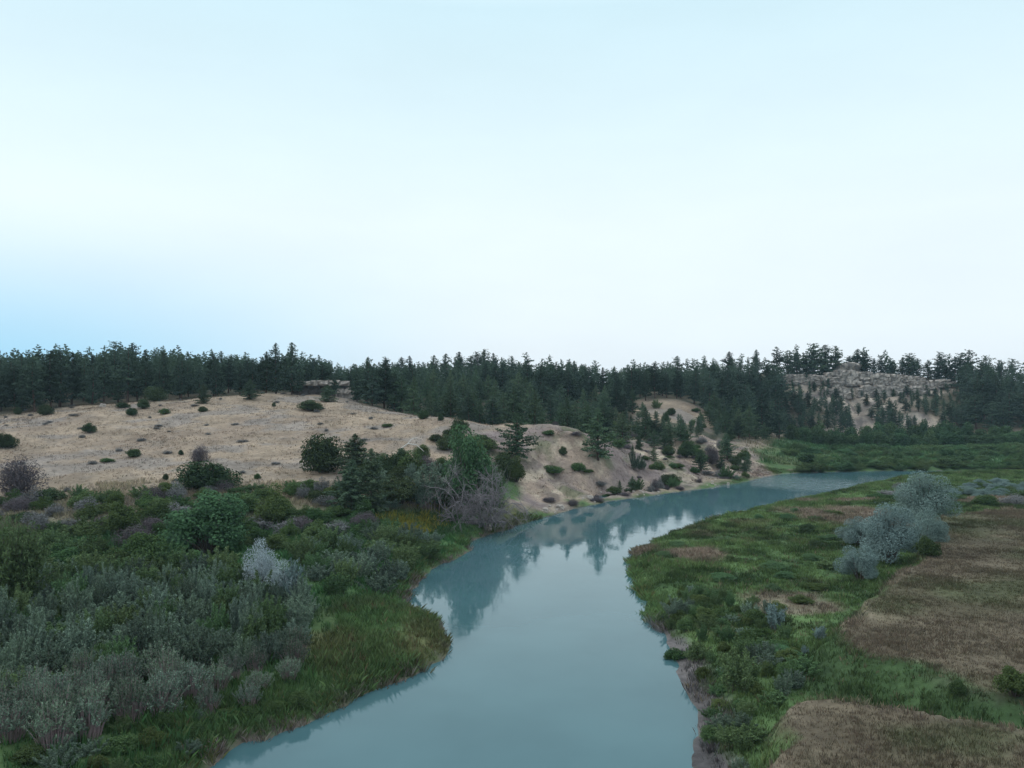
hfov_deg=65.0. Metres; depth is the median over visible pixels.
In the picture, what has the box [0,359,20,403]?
pine tree
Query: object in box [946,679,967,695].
leafy bush
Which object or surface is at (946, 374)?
pine tree
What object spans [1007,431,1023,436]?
cottonwood
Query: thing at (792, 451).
flood plain bush
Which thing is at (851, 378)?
rock outcrop
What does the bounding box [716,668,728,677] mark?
riverside weed
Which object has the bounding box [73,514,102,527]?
scrub bush
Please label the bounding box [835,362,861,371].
rock crag
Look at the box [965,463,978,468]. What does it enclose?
water edge bush
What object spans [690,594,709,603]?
riverside weed
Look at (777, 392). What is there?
pine tree
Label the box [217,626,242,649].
willow bush
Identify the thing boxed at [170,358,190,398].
pine tree
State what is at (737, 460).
juniper bush
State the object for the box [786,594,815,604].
meadow bush
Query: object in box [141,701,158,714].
leafy weed
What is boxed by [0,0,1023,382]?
sky
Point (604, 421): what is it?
pine tree
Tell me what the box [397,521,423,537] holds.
inlet willow
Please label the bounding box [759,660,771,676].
riverside weed
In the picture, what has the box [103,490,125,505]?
scrub bush
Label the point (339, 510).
scrub bush
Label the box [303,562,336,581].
inlet willow
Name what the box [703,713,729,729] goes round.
riverside weed
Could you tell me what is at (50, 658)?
willow bush
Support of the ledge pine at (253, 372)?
on the terrain at (612, 471)
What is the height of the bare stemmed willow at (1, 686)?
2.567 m
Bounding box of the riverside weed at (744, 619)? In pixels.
[741,617,751,624]
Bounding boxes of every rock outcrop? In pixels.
[783,374,822,384]
[811,375,839,386]
[823,370,870,386]
[825,387,851,398]
[854,385,902,397]
[855,371,889,387]
[886,374,908,386]
[896,386,933,395]
[902,376,925,386]
[915,379,956,386]
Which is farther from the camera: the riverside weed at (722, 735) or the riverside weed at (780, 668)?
the riverside weed at (780, 668)
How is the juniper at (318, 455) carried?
on the terrain at (612, 471)
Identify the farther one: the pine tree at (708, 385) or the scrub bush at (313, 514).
the pine tree at (708, 385)
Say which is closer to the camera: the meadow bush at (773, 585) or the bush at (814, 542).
the meadow bush at (773, 585)
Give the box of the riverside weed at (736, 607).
[729,604,741,611]
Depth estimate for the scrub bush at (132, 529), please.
92.17 m
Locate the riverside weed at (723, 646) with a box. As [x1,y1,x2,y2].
[716,641,731,652]
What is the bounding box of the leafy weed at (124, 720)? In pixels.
[107,713,135,733]
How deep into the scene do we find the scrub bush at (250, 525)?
98.60 m
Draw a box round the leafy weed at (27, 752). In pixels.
[8,743,45,763]
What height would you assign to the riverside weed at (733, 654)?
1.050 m
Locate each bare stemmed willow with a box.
[0,666,14,690]
[0,676,13,706]
[0,689,24,728]
[0,698,37,743]
[2,680,36,717]
[7,660,62,694]
[8,667,55,704]
[21,677,61,727]
[22,697,79,749]
[23,667,80,705]
[28,679,87,733]
[51,667,93,702]
[58,692,111,741]
[59,646,103,683]
[72,662,115,707]
[78,680,120,717]
[86,653,131,703]
[97,651,120,677]
[103,648,150,686]
[106,671,145,703]
[106,671,155,723]
[132,639,187,679]
[132,676,188,715]
[143,663,189,704]
[145,646,189,684]
[170,659,213,701]
[194,681,224,713]
[201,658,233,693]
[216,651,245,680]
[232,678,263,707]
[241,668,274,691]
[242,646,268,671]
[266,637,289,657]
[275,656,301,679]
[276,636,310,664]
[279,624,311,653]
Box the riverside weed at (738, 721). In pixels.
[725,708,758,727]
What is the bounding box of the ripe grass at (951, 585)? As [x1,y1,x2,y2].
[758,509,1023,767]
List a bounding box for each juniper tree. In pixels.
[193,384,211,402]
[239,379,264,398]
[317,385,337,401]
[322,459,387,510]
[325,433,385,473]
[342,448,399,512]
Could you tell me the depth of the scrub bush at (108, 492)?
111.65 m
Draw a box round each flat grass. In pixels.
[632,465,1023,767]
[735,431,1022,465]
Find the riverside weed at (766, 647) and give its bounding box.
[753,641,780,656]
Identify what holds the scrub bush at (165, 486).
on the terrain at (612, 471)
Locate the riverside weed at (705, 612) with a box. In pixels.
[696,606,716,618]
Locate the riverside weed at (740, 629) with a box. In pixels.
[735,627,754,634]
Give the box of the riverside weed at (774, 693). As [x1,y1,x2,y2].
[757,689,787,706]
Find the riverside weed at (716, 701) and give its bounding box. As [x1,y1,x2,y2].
[710,698,729,709]
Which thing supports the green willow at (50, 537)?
on the terrain at (612, 471)
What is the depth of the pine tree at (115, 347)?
288.58 m
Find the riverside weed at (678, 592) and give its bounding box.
[676,585,683,597]
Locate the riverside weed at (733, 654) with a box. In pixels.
[726,647,739,659]
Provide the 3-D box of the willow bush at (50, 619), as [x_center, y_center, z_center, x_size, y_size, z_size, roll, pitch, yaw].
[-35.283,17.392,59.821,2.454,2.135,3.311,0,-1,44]
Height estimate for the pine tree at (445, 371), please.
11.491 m
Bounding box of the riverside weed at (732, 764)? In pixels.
[727,756,749,767]
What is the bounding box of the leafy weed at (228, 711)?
[216,707,238,721]
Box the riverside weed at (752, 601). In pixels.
[743,598,754,606]
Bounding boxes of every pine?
[243,360,261,393]
[256,351,276,392]
[257,343,291,393]
[278,342,304,394]
[292,371,305,395]
[330,375,341,397]
[348,367,362,401]
[353,357,378,403]
[373,358,396,408]
[382,372,406,410]
[387,376,417,412]
[400,375,426,414]
[423,391,439,416]
[429,384,441,416]
[441,383,460,418]
[458,389,487,421]
[473,399,485,423]
[480,374,494,402]
[483,380,506,406]
[483,393,505,423]
[491,386,528,423]
[494,414,543,458]
[509,372,528,399]
[518,382,545,408]
[518,390,547,424]
[519,376,531,403]
[547,397,579,427]
[550,403,576,428]
[574,388,586,413]
[575,401,592,431]
[578,403,593,433]
[581,407,621,460]
[598,397,616,429]
[600,385,611,408]
[610,411,636,444]
[611,407,619,421]
[626,476,637,491]
[627,388,640,413]
[628,444,635,455]
[632,407,654,438]
[635,437,643,450]
[636,402,648,415]
[643,419,666,439]
[643,426,651,441]
[646,429,660,446]
[649,447,658,460]
[659,431,671,447]
[662,420,680,440]
[668,433,674,445]
[671,419,696,440]
[688,421,694,432]
[691,450,710,470]
[693,425,701,436]
[695,411,705,423]
[703,402,715,421]
[715,455,727,468]
[716,406,734,433]
[718,434,738,459]
[728,408,750,437]
[738,452,753,471]
[739,462,749,471]
[742,406,763,437]
[750,420,766,438]
[757,423,773,439]
[811,382,817,390]
[829,388,839,398]
[850,388,855,398]
[854,402,861,414]
[861,393,870,404]
[866,407,874,417]
[880,389,887,400]
[896,392,902,401]
[901,385,912,394]
[914,390,921,397]
[929,387,939,396]
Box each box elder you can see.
[157,488,250,553]
[442,418,500,510]
[474,456,505,511]
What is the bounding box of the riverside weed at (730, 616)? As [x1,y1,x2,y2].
[720,614,740,621]
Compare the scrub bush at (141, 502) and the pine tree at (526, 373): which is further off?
the pine tree at (526, 373)
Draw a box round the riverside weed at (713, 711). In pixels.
[698,705,723,719]
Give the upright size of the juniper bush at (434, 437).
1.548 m
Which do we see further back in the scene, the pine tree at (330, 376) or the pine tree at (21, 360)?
the pine tree at (330, 376)
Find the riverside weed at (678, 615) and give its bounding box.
[670,610,686,621]
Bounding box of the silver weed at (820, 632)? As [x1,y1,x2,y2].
[812,626,826,639]
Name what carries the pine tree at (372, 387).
on the terrain at (612, 471)
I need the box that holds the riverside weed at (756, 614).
[742,607,764,623]
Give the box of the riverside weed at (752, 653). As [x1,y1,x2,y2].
[741,644,762,660]
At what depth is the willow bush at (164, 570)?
72.44 m
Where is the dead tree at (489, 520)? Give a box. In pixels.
[420,455,539,536]
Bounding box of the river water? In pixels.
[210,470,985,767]
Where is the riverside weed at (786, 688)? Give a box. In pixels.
[772,673,793,696]
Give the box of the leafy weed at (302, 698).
[289,690,311,708]
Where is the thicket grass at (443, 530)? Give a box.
[0,476,473,767]
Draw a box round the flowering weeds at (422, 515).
[372,483,450,533]
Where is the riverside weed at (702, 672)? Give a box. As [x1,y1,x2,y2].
[695,666,711,682]
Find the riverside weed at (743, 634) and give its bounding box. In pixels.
[736,626,755,640]
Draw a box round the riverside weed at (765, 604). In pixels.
[760,599,770,612]
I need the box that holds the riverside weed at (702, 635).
[695,623,708,641]
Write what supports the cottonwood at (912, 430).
on the terrain at (612, 471)
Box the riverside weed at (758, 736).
[736,722,769,742]
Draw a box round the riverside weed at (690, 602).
[684,597,694,605]
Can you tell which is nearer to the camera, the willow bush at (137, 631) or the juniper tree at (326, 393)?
the willow bush at (137, 631)
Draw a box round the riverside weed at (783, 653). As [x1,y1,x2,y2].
[774,648,803,663]
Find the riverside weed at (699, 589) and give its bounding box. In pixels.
[694,584,704,594]
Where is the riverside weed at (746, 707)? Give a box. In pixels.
[736,696,756,715]
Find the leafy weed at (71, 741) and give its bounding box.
[43,733,79,749]
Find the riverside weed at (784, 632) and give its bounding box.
[776,622,795,639]
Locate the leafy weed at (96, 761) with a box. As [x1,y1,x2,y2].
[83,754,109,767]
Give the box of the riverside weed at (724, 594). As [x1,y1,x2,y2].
[717,588,729,599]
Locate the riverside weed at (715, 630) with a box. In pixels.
[710,624,731,636]
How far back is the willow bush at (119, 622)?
60.24 m
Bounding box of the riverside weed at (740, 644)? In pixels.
[732,635,754,653]
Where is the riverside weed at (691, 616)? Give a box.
[681,614,694,621]
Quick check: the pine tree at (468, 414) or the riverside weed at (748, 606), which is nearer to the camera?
the riverside weed at (748, 606)
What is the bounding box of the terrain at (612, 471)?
[0,373,1023,767]
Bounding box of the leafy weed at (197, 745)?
[172,738,201,753]
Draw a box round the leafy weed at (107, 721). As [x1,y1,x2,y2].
[84,707,111,728]
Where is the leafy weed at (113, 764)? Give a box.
[109,755,133,767]
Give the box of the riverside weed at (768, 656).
[752,652,783,666]
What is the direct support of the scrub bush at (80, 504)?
on the terrain at (612, 471)
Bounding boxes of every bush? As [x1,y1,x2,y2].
[0,432,19,447]
[0,454,52,496]
[0,488,24,505]
[0,496,32,512]
[0,583,32,601]
[0,584,18,617]
[0,607,19,633]
[0,611,37,651]
[0,629,35,674]
[0,646,17,669]
[0,665,37,704]
[1,654,48,681]
[3,607,35,621]
[3,616,59,655]
[8,512,37,520]
[11,590,37,614]
[13,407,21,413]
[16,485,46,508]
[16,605,64,627]
[17,605,56,628]
[18,511,46,524]
[24,641,60,665]
[25,513,49,529]
[26,638,71,676]
[28,496,55,510]
[29,588,59,617]
[30,584,59,604]
[33,487,67,501]
[33,576,47,594]
[35,621,66,639]
[36,404,54,414]
[36,566,53,584]
[37,562,51,579]
[39,568,70,589]
[44,502,69,516]
[44,520,68,533]
[48,557,77,571]
[48,559,82,582]
[50,665,77,683]
[51,570,88,599]
[52,629,78,646]
[53,586,75,613]
[53,612,104,658]
[54,524,82,537]
[55,611,94,634]
[57,516,80,526]
[57,579,94,615]
[61,596,93,619]
[64,644,102,659]
[66,488,100,508]
[67,484,89,496]
[71,651,105,671]
[72,494,97,510]
[73,502,105,518]
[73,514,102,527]
[73,521,105,537]
[73,566,95,591]
[75,606,114,642]
[76,657,112,676]
[79,609,120,629]
[82,423,97,432]
[82,579,106,609]
[82,600,113,617]
[83,563,108,575]
[87,583,115,601]
[93,562,119,588]
[94,622,132,645]
[95,502,114,512]
[96,495,108,503]
[98,487,121,495]
[99,458,114,461]
[100,560,131,580]
[101,500,142,534]
[102,590,139,616]
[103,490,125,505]
[103,603,140,631]
[103,635,138,663]
[105,569,137,601]
[107,555,136,576]
[107,630,124,648]
[111,521,154,545]
[115,402,130,407]
[115,617,153,653]
[116,567,142,589]
[116,573,146,609]
[119,604,145,619]
[121,524,148,534]
[123,557,153,584]
[124,448,141,456]
[124,531,169,561]
[125,408,137,414]
[126,485,151,499]
[127,649,152,680]
[129,564,162,588]
[132,583,177,615]
[133,609,175,629]
[134,490,159,508]
[135,587,159,613]
[136,584,170,599]
[137,399,149,408]
[137,576,159,595]
[138,485,166,498]
[138,605,164,648]
[140,500,172,522]
[140,606,186,651]
[141,514,167,530]
[142,386,168,400]
[143,626,191,676]
[145,556,164,569]
[146,497,176,507]
[148,595,176,622]
[151,521,166,534]
[152,562,180,587]
[152,582,170,593]
[154,481,182,497]
[158,408,170,413]
[160,529,175,543]
[162,473,168,479]
[164,480,186,500]
[165,495,195,506]
[166,501,190,514]
[166,617,199,639]
[168,588,201,616]
[168,604,197,627]
[169,575,199,603]
[171,478,187,494]
[177,627,214,648]
[178,550,211,576]
[178,636,197,658]
[181,622,218,670]
[182,563,207,599]
[185,501,196,507]
[187,598,221,622]
[187,617,212,632]
[190,442,210,461]
[192,487,221,497]
[192,575,218,604]
[195,574,235,596]
[196,601,230,640]
[198,406,208,411]
[198,485,220,491]
[199,557,230,580]
[207,595,236,625]
[208,626,238,655]
[209,566,243,587]
[210,580,239,612]
[214,479,233,490]
[214,647,247,665]
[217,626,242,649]
[222,564,238,577]
[223,576,257,595]
[227,487,250,493]
[227,594,250,633]
[227,633,256,659]
[229,492,244,499]
[234,492,261,512]
[234,583,255,604]
[237,534,254,546]
[237,554,254,580]
[237,614,279,646]
[238,577,265,600]
[238,600,263,634]
[239,489,261,499]
[241,483,267,490]
[241,517,259,530]
[241,592,259,616]
[242,538,281,584]
[243,570,279,599]
[246,591,292,623]
[247,526,269,542]
[248,514,274,530]
[251,487,275,499]
[251,630,288,662]
[253,482,294,524]
[254,473,260,478]
[256,602,286,638]
[258,533,292,549]
[263,579,285,604]
[264,559,297,595]
[268,628,299,655]
[269,595,296,612]
[271,516,300,534]
[276,557,304,598]
[278,518,301,537]
[279,506,300,521]
[281,515,311,529]
[281,595,316,623]
[281,606,312,633]
[281,617,312,642]
[282,479,298,486]
[282,482,306,496]
[285,575,314,601]
[290,592,321,613]
[291,576,304,594]
[295,484,309,498]
[297,400,323,410]
[297,505,309,517]
[299,479,323,490]
[301,522,316,532]
[303,489,327,500]
[303,507,321,521]
[303,519,327,537]
[311,476,330,490]
[312,495,337,506]
[320,509,335,522]
[323,485,342,497]
[324,522,346,532]
[326,505,351,515]
[330,520,349,530]
[331,476,347,489]
[348,510,364,519]
[350,511,379,523]
[350,523,370,535]
[353,497,374,515]
[357,458,366,474]
[366,470,386,483]
[373,452,385,468]
[374,496,401,507]
[378,460,394,474]
[378,473,417,503]
[379,451,402,473]
[387,465,407,480]
[394,448,408,458]
[397,448,425,473]
[403,462,458,511]
[403,463,420,481]
[413,444,430,458]
[416,455,438,473]
[417,410,429,418]
[428,434,441,441]
[431,470,460,506]
[435,434,457,449]
[435,456,446,472]
[438,414,443,420]
[441,428,460,438]
[450,419,468,430]
[466,434,499,450]
[491,452,520,478]
[507,455,525,481]
[542,430,554,434]
[544,465,563,473]
[558,446,567,455]
[571,462,585,470]
[605,486,621,493]
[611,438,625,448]
[624,431,638,437]
[628,478,644,489]
[629,452,644,471]
[645,483,654,491]
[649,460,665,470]
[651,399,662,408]
[651,478,657,487]
[654,550,670,557]
[656,478,665,488]
[659,594,692,616]
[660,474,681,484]
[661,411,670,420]
[661,445,675,455]
[663,647,685,660]
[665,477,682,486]
[666,540,686,546]
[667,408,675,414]
[668,462,678,468]
[676,441,695,457]
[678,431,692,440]
[689,467,699,472]
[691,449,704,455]
[696,436,707,442]
[708,572,736,581]
[710,588,736,596]
[713,470,720,476]
[717,646,761,693]
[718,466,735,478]
[718,547,736,552]
[724,554,740,561]
[730,454,741,465]
[730,465,741,469]
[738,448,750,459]
[741,472,749,477]
[754,514,763,518]
[755,529,775,535]
[757,560,790,570]
[763,583,780,591]
[765,644,799,656]
[770,600,787,609]
[774,571,794,578]
[779,513,797,518]
[780,448,799,455]
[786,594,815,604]
[793,466,810,471]
[796,453,814,462]
[796,462,828,471]
[798,523,815,533]
[801,553,824,561]
[803,582,829,590]
[807,539,824,547]
[812,455,831,463]
[813,453,834,459]
[815,558,839,568]
[817,534,841,539]
[829,460,853,470]
[841,455,860,465]
[843,451,858,456]
[851,465,864,469]
[858,456,874,461]
[861,461,875,467]
[865,492,881,496]
[868,460,882,466]
[872,464,888,468]
[872,498,894,502]
[875,455,894,462]
[875,494,897,499]
[877,450,902,456]
[878,490,892,494]
[880,457,912,465]
[885,450,903,459]
[890,464,906,470]
[892,446,903,451]
[897,462,913,467]
[903,449,923,455]
[907,444,932,449]
[910,465,927,470]
[912,535,941,556]
[934,457,960,465]
[934,464,949,467]
[936,448,954,456]
[937,444,953,449]
[943,493,968,499]
[946,486,963,492]
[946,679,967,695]
[948,500,965,507]
[951,444,970,451]
[952,462,966,466]
[962,482,983,486]
[963,443,983,450]
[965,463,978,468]
[971,494,999,505]
[978,448,994,456]
[981,464,998,468]
[990,485,1006,490]
[990,662,1023,697]
[993,444,1022,451]
[996,463,1006,468]
[997,495,1023,504]
[998,461,1010,464]
[1001,446,1016,455]
[1002,442,1023,447]
[1005,489,1023,495]
[1006,465,1019,468]
[1007,493,1023,501]
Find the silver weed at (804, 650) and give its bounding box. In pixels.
[801,645,808,654]
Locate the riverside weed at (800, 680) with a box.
[781,668,805,689]
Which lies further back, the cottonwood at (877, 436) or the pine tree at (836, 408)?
the pine tree at (836, 408)
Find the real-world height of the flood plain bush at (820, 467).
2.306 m
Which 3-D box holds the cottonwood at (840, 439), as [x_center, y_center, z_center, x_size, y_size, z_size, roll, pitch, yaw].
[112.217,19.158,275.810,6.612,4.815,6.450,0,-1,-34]
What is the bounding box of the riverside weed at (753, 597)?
[746,594,760,602]
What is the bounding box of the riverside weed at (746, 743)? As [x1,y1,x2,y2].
[732,734,753,751]
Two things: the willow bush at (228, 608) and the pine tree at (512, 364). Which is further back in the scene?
the pine tree at (512, 364)
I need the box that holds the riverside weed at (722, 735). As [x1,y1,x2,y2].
[713,720,755,746]
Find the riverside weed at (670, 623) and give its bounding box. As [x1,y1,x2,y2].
[663,616,676,629]
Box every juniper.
[172,460,242,491]
[295,433,348,473]
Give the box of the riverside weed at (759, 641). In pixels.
[748,637,769,647]
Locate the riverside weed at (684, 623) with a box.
[677,617,695,630]
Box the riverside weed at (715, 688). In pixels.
[707,684,726,695]
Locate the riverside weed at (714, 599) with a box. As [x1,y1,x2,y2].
[709,592,722,605]
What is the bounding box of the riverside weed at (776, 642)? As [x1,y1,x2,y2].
[765,638,789,647]
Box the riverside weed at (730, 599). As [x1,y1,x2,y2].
[725,590,735,606]
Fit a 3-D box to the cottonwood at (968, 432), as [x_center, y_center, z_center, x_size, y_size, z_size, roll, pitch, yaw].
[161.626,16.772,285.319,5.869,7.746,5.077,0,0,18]
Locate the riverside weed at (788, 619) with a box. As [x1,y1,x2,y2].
[776,613,794,628]
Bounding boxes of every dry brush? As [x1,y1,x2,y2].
[543,497,554,502]
[566,499,578,505]
[572,431,582,435]
[590,497,604,501]
[595,480,608,485]
[617,492,631,495]
[702,470,712,474]
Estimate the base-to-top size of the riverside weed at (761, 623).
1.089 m
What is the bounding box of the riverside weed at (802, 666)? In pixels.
[785,652,822,675]
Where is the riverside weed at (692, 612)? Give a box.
[688,605,703,616]
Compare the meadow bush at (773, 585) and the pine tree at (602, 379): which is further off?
the pine tree at (602, 379)
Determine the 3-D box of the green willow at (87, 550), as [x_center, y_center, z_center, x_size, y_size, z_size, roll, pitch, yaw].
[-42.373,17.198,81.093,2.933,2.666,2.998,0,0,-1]
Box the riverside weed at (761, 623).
[753,617,769,628]
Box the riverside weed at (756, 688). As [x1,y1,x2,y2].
[748,681,765,695]
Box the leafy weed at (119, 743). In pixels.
[100,732,138,755]
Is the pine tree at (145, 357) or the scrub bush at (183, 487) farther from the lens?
the pine tree at (145, 357)
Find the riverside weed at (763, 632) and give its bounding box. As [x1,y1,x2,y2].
[751,628,774,639]
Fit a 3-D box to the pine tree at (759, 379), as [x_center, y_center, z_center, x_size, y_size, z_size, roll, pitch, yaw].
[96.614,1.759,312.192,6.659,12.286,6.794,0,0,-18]
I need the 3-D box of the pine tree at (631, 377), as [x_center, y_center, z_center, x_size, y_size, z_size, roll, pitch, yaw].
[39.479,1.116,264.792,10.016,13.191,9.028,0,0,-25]
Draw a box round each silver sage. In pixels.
[949,488,963,494]
[962,482,979,487]
[963,486,975,494]
[973,478,985,483]
[976,488,988,495]
[986,483,997,487]
[989,490,1004,494]
[990,478,1001,483]
[994,488,1009,493]
[998,481,1010,487]
[1005,483,1018,489]
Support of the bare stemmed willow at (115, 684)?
on the terrain at (612, 471)
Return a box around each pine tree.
[0,359,15,410]
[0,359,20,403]
[0,364,30,408]
[0,373,7,405]
[10,375,30,411]
[11,359,50,411]
[15,354,29,382]
[35,349,70,408]
[43,350,80,406]
[62,351,86,404]
[68,360,91,400]
[78,363,108,404]
[85,354,95,388]
[88,353,115,401]
[104,369,126,401]
[106,341,123,353]
[106,347,149,402]
[108,351,122,393]
[122,362,143,400]
[129,342,140,363]
[131,367,157,398]
[138,350,154,377]
[152,361,169,395]
[153,352,173,392]
[163,353,195,398]
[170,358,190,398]
[184,364,196,396]
[189,365,207,395]
[203,354,226,395]
[207,360,226,395]
[216,351,225,366]
[220,355,237,390]
[220,360,239,392]
[228,363,248,394]
[234,359,255,386]
[254,356,267,390]
[278,355,287,390]
[284,357,302,381]
[301,362,311,380]
[304,359,320,380]
[310,365,319,380]
[311,363,330,379]
[324,367,334,379]
[338,373,343,380]
[344,366,354,386]
[359,374,371,401]
[360,366,384,405]
[373,368,381,402]
[392,357,405,383]
[405,355,415,374]
[405,368,418,396]
[424,355,439,374]
[435,353,451,373]
[439,363,451,385]
[454,352,465,376]
[456,400,470,419]
[458,392,476,420]
[466,355,477,374]
[467,351,485,376]
[475,350,497,364]
[475,378,488,402]
[480,363,491,396]
[483,398,502,424]
[486,367,502,389]
[488,353,499,367]
[497,363,509,392]
[500,388,525,423]
[504,356,518,383]
[515,359,537,389]
[533,365,551,403]
[542,367,553,397]
[545,397,554,420]
[550,362,564,383]
[558,363,572,388]
[560,371,579,403]
[564,361,582,397]
[576,369,591,403]
[579,366,599,394]
[589,402,605,430]
[593,368,610,398]
[596,407,613,435]
[606,371,622,395]
[607,385,626,416]
[616,394,632,414]
[618,367,649,398]
[632,368,648,397]
[638,369,653,400]
[646,363,663,397]
[656,367,669,395]
[658,373,673,397]
[670,368,683,398]
[671,369,688,397]
[672,356,684,374]
[683,369,702,403]
[694,371,706,406]
[699,371,723,410]
[706,364,721,393]
[715,378,727,407]
[719,381,746,417]
[720,351,741,375]
[722,369,737,399]
[730,416,744,439]
[736,384,759,417]
[737,393,749,422]
[741,367,758,391]
[747,372,759,400]
[750,349,764,372]
[751,358,763,379]
[752,391,775,432]
[755,373,766,399]
[757,377,775,413]
[761,364,771,385]
[766,347,786,376]
[766,368,778,398]
[767,397,786,436]
[767,409,790,437]
[768,377,786,407]
[770,373,797,406]
[779,350,799,373]
[789,391,799,404]
[790,352,807,373]
[791,395,808,414]
[798,343,827,374]
[799,352,812,373]
[803,391,812,406]
[807,416,816,427]
[817,345,836,374]
[818,359,831,374]
[821,409,832,428]
[824,345,842,371]
[831,398,840,416]
[835,416,844,431]
[837,395,850,410]
[843,356,851,362]
[844,415,855,427]
[848,349,871,369]
[859,352,876,371]
[869,358,878,373]
[872,394,886,410]
[876,355,887,372]
[876,408,887,423]
[884,360,899,373]
[885,398,894,412]
[888,411,901,426]
[896,357,908,374]
[897,353,921,375]
[901,398,910,412]
[903,355,921,375]
[912,415,918,425]
[914,358,925,376]
[914,397,923,411]
[921,360,937,379]
[928,352,948,378]
[929,395,941,411]
[933,364,942,378]
[938,413,946,424]
[940,359,951,378]
[943,402,953,418]
[945,356,961,382]
[948,353,971,374]
[949,364,976,389]
[955,372,971,398]
[961,394,986,429]
[962,349,979,370]
[968,382,995,408]
[974,362,986,382]
[975,355,994,371]
[975,392,993,421]
[980,365,1004,394]
[980,401,1008,428]
[982,373,994,398]
[989,374,1007,400]
[994,360,1009,382]
[994,390,1023,425]
[994,406,1016,428]
[1004,358,1020,378]
[1011,384,1023,421]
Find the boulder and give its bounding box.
[556,504,563,509]
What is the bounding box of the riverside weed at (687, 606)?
[679,603,691,612]
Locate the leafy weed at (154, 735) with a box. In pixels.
[137,726,170,750]
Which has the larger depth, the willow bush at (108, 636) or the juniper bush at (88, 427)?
the juniper bush at (88, 427)
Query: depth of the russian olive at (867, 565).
79.92 m
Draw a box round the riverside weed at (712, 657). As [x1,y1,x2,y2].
[705,650,716,662]
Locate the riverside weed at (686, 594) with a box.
[680,586,697,601]
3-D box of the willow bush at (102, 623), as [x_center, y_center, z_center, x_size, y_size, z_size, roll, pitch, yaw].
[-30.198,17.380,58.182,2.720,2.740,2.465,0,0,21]
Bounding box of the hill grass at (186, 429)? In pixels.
[0,392,776,519]
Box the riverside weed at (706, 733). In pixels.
[699,725,716,744]
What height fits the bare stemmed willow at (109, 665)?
2.843 m
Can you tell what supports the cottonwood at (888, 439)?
on the terrain at (612, 471)
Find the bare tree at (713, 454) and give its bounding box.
[702,442,719,464]
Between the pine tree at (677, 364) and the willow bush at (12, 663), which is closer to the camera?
the willow bush at (12, 663)
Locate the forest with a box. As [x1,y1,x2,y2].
[0,341,1023,438]
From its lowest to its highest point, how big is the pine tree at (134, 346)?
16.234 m
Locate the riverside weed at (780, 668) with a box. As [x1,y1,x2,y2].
[773,661,793,677]
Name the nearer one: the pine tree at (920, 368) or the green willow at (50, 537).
the green willow at (50, 537)
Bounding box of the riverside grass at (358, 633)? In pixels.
[109,574,450,767]
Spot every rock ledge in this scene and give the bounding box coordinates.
[290,380,349,385]
[293,385,350,395]
[336,388,353,398]
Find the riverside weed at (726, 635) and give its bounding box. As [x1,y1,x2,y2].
[717,624,735,643]
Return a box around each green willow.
[31,530,48,540]
[37,542,67,556]
[38,561,64,571]
[41,527,70,548]
[47,546,80,562]
[54,551,91,565]
[63,536,86,549]
[74,533,112,552]
[76,549,115,568]
[77,543,105,562]
[93,554,120,574]
[100,545,131,565]
[101,540,136,557]
[122,554,147,565]
[131,547,167,563]
[148,565,182,584]
[150,539,188,560]
[162,547,197,569]
[176,569,214,581]
[185,549,200,560]
[202,546,240,566]
[217,559,243,572]
[225,570,244,585]
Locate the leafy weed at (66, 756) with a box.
[31,744,84,767]
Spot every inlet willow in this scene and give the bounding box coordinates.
[282,532,315,558]
[292,538,316,567]
[298,536,321,547]
[298,551,332,572]
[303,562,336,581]
[304,541,336,558]
[315,526,347,549]
[318,571,352,594]
[321,549,352,567]
[324,525,348,535]
[332,538,357,557]
[332,557,360,585]
[336,532,363,551]
[346,551,373,576]
[348,545,383,563]
[352,518,371,536]
[354,572,398,594]
[355,550,381,572]
[360,521,384,539]
[363,537,395,549]
[367,539,394,562]
[368,523,402,542]
[374,556,398,583]
[390,540,420,558]
[390,545,421,569]
[394,531,418,547]
[394,559,409,579]
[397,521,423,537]
[413,541,443,559]
[416,528,444,543]
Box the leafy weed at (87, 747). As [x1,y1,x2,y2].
[75,736,112,756]
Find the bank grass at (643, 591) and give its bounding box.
[131,509,750,767]
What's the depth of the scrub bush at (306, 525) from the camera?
98.83 m
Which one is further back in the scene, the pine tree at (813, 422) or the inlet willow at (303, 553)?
the pine tree at (813, 422)
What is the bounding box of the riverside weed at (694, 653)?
[683,640,713,662]
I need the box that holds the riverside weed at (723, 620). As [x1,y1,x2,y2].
[713,617,731,625]
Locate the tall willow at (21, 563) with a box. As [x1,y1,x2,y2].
[0,513,59,602]
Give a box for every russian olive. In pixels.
[833,515,869,544]
[833,545,880,579]
[856,502,921,562]
[890,470,965,523]
[906,505,951,545]
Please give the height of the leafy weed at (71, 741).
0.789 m
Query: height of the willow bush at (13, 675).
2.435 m
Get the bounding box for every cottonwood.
[783,422,800,440]
[808,420,825,434]
[808,430,823,443]
[822,430,834,444]
[830,433,849,444]
[832,428,845,436]
[842,427,859,436]
[846,434,861,445]
[857,425,872,435]
[859,431,873,445]
[869,422,884,441]
[871,429,885,444]
[878,433,896,445]
[881,421,898,435]
[890,425,906,437]
[893,433,910,445]
[904,425,921,437]
[908,434,923,444]
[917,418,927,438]
[922,428,938,444]
[927,425,940,441]
[935,420,952,430]
[935,427,950,444]
[943,432,964,444]
[960,435,974,442]
[961,422,974,438]
[971,434,987,443]
[974,428,986,438]
[984,430,995,443]
[987,425,1002,436]
[993,434,1007,443]
[996,425,1012,433]
[1002,432,1023,443]
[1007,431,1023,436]
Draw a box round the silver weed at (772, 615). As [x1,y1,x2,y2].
[765,603,787,629]
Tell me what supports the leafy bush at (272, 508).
on the terrain at (612, 471)
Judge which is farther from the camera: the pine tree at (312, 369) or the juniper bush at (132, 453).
the pine tree at (312, 369)
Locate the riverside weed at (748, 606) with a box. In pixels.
[740,601,760,613]

